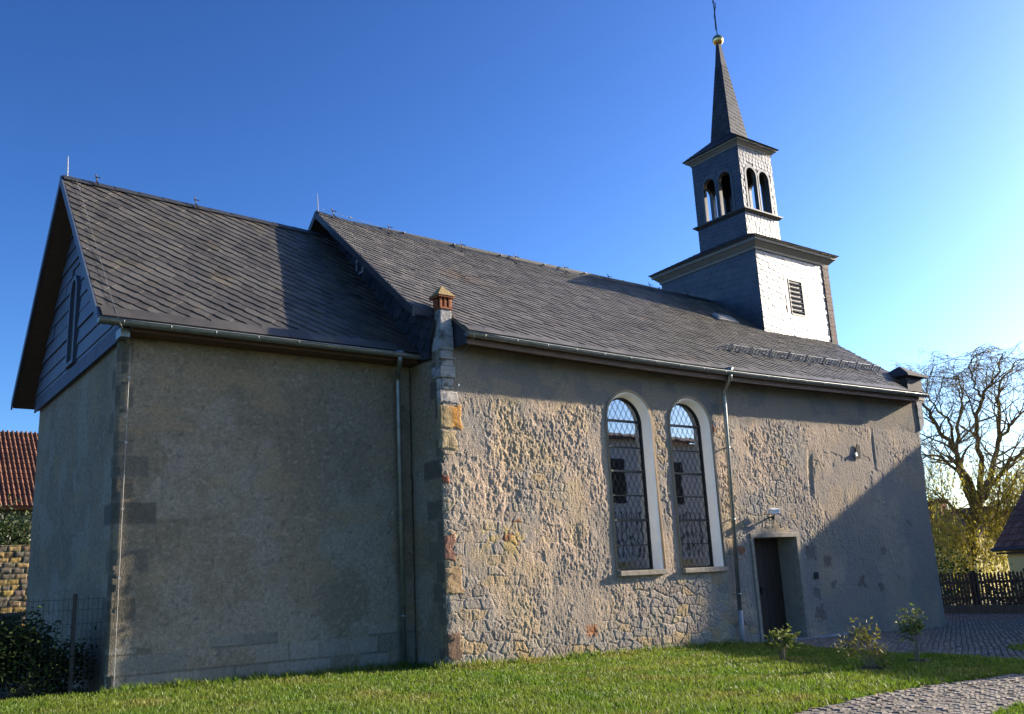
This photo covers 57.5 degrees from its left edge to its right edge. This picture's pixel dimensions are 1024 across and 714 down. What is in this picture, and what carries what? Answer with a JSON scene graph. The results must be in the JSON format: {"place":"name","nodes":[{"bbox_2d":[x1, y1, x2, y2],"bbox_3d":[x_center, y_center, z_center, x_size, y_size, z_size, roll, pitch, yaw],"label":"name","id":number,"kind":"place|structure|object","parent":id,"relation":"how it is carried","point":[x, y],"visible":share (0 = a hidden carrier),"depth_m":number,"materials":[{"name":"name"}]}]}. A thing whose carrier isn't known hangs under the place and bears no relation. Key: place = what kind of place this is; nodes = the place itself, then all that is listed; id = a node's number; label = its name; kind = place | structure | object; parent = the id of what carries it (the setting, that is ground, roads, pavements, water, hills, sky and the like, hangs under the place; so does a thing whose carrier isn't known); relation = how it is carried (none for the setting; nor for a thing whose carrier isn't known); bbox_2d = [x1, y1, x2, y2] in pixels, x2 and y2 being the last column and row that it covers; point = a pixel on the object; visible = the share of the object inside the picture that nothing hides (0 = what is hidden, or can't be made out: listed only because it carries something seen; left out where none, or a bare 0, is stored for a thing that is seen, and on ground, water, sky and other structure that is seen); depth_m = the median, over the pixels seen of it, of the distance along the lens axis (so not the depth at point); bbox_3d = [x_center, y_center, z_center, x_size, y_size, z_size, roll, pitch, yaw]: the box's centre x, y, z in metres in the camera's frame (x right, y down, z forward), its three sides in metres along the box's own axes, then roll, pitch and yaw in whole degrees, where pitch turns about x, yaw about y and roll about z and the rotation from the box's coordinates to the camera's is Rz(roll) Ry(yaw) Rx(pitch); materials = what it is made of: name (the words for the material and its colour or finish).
{"place":"outdoors","nodes":[
{"label":"outdoors","id":0,"kind":"place"},
{"bbox_2d":[0,593,1011,713],"bbox_3d":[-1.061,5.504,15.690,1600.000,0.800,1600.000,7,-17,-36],"label":"ground","id":1,"kind":"structure","parent":0,"point":[5,688],"depth_m":15.81,"materials":[{"name":"green plant"}]},
{"bbox_2d":[0,612,23,666],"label":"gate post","id":2,"kind":"object","parent":1,"relation":"on","point":[19,616],"visible":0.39,"depth_m":20.64,"materials":[{"name":"stone"}]},
{"bbox_2d":[0,545,29,625],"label":"stone wall","id":3,"kind":"structure","parent":1,"relation":"on","point":[14,563],"depth_m":26.65,"materials":[{"name":"yellow stone"}]},
{"bbox_2d":[0,493,31,544],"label":"broadleaf tree","id":4,"kind":"object","parent":1,"relation":"on","point":[17,533],"visible":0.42,"depth_m":28.75,"materials":[{"name":"green plant"}]},
{"bbox_2d":[0,430,37,544],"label":"tiled house","id":5,"kind":"structure","parent":1,"relation":"on","point":[18,453],"depth_m":33.76,"materials":[{"name":"red tile"}]},
{"bbox_2d":[0,594,104,699],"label":"fence","id":6,"kind":"object","parent":1,"relation":"on","point":[71,673],"visible":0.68,"depth_m":13.54,"materials":[{"name":"black metal"}]},
{"bbox_2d":[11,0,945,692],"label":"church","id":7,"kind":"structure","parent":1,"relation":"on","point":[319,444],"depth_m":17.72,"materials":[{"name":"stone"}]},
{"bbox_2d":[65,275,80,368],"bbox_3d":[-8.200,-0.691,17.467,0.090,1.740,0.600,7,-17,-36],"label":"blind window","id":8,"kind":"structure","parent":7,"relation":"in","point":[76,280],"depth_m":17.37,"materials":[{"name":"blue wood"}]},
{"bbox_2d":[605,390,667,575],"bbox_3d":[2.488,2.562,19.321,1.375,3.823,0.330,7,-17,-36],"label":"arched window","id":9,"kind":"structure","parent":7,"relation":"in","point":[630,433],"depth_m":19.47,"materials":[{"name":"glass"}]},
{"bbox_2d":[668,396,727,572],"bbox_3d":[3.966,2.745,20.402,1.395,3.832,0.330,7,-17,-36],"label":"arched window","id":10,"kind":"structure","parent":7,"relation":"in","point":[694,471],"depth_m":20.56,"materials":[{"name":"glass"}]},
{"bbox_2d":[768,508,779,519],"bbox_3d":[5.962,3.597,21.426,0.228,0.275,0.345,4,-15,-28],"label":"wall lamp","id":11,"kind":"object","parent":7,"relation":"attached to","point":[773,511],"visible":1,"depth_m":21.34,"materials":[{"name":"white metal"}]},
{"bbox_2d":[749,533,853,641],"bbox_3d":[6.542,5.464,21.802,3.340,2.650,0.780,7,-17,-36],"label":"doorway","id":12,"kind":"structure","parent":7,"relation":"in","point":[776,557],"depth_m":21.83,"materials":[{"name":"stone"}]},
{"bbox_2d":[873,340,1023,602],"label":"willow tree","id":13,"kind":"object","parent":1,"relation":"on","point":[1007,497],"visible":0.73,"depth_m":45.72,"materials":[{"name":"brown plant"}]},
{"bbox_2d":[934,531,1000,604],"bbox_3d":[17.683,8.962,38.229,3.921,3.982,4.872,0,-14,-10],"label":"hedge shrub","id":14,"kind":"object","parent":1,"relation":"on","point":[947,561],"visible":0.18,"depth_m":37.55,"materials":[{"name":"green plant"}]},
{"bbox_2d":[927,499,1010,594],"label":"bush","id":15,"kind":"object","parent":1,"relation":"on","point":[964,510],"depth_m":57.02,"materials":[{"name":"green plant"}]},
{"bbox_2d":[951,558,1023,604],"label":"hedge shrub","id":16,"kind":"object","parent":1,"relation":"on","point":[966,569],"visible":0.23,"depth_m":34.83,"materials":[{"name":"green plant"}]},
{"bbox_2d":[991,490,1023,601],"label":"gabled house","id":17,"kind":"structure","parent":1,"relation":"on","point":[1010,540],"depth_m":37.55,"materials":[{"name":"brown ceramic"}]},
{"bbox_2d":[0,641,1023,713],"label":"lawn","id":18,"kind":"structure","parent":0,"point":[59,694],"depth_m":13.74,"materials":[{"name":"green plant"}]},
{"bbox_2d":[0,600,98,698],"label":"dark shrub","id":19,"kind":"object","parent":18,"relation":"on","point":[36,674],"visible":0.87,"depth_m":13.52,"materials":[{"name":"green plant"}]},
{"bbox_2d":[102,638,742,693],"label":"wall foot grass","id":20,"kind":"structure","parent":18,"relation":"on","point":[356,668],"depth_m":15.66,"materials":[{"name":"green plant"}]},
{"bbox_2d":[24,654,900,712],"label":"daisies","id":21,"kind":"object","parent":18,"relation":"on","point":[527,682],"visible":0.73,"depth_m":11.38,"materials":[{"name":"white plant"}]},
{"bbox_2d":[763,623,803,661],"bbox_3d":[4.295,4.596,14.943,0.790,0.625,0.628,7,-17,-36],"label":"shrub","id":22,"kind":"object","parent":18,"relation":"on","point":[789,640],"visible":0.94,"depth_m":14.95,"materials":[{"name":"green plant"}]},
{"bbox_2d":[821,616,895,670],"bbox_3d":[4.952,4.034,13.120,0.943,0.768,0.688,0,-14,-12],"label":"shrub","id":23,"kind":"object","parent":18,"relation":"on","point":[865,636],"visible":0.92,"depth_m":13.10,"materials":[{"name":"green plant"}]},
{"bbox_2d":[895,603,929,663],"bbox_3d":[6.092,4.165,14.049,0.782,0.898,0.669,1,-14,-17],"label":"shrub","id":24,"kind":"object","parent":18,"relation":"on","point":[912,628],"visible":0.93,"depth_m":14.06,"materials":[{"name":"green plant"}]},
{"bbox_2d":[0,0,1023,508],"label":"sky","id":25,"kind":"structure","parent":0,"point":[561,133],"materials":[{"name":"blue"}]},
{"bbox_2d":[795,673,1023,713],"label":"path setts","id":26,"kind":"structure","parent":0,"point":[987,696],"depth_m":9.55,"materials":[{"name":"grey stone"}]},
{"bbox_2d":[893,614,1023,656],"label":"cobbled yard","id":27,"kind":"structure","parent":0,"point":[966,637],"depth_m":19.75,"materials":[{"name":"grey stone"}]},
{"bbox_2d":[757,613,1023,659],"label":"yard setts","id":28,"kind":"structure","parent":27,"relation":"on","point":[889,640],"depth_m":19.89,"materials":[{"name":"grey stone"}]},
{"bbox_2d":[938,569,1023,613],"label":"picket fence","id":29,"kind":"object","parent":27,"relation":"on","point":[977,606],"visible":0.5,"depth_m":33.03,"materials":[{"name":"brown wood"}]},
{"bbox_2d":[991,700,1023,713],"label":"edge grass","id":30,"kind":"structure","parent":0,"point":[1015,708],"depth_m":8.40,"materials":[{"name":"green plant"}]},
{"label":"grass patch","id":31,"kind":"structure","parent":0,"visible":0},
{"bbox_2d":[1006,642,1023,650],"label":"patch grass","id":32,"kind":"structure","parent":31,"relation":"on","point":[1018,646],"depth_m":16.11,"materials":[{"name":"green plant"}]},
{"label":"cobbled path","id":33,"kind":"structure","parent":0,"visible":0},
{"bbox_2d":[226,652,1013,710],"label":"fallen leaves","id":34,"kind":"object","parent":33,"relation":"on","point":[877,698],"visible":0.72,"depth_m":10.38,"materials":[{"name":"brown plant"}]}
]}

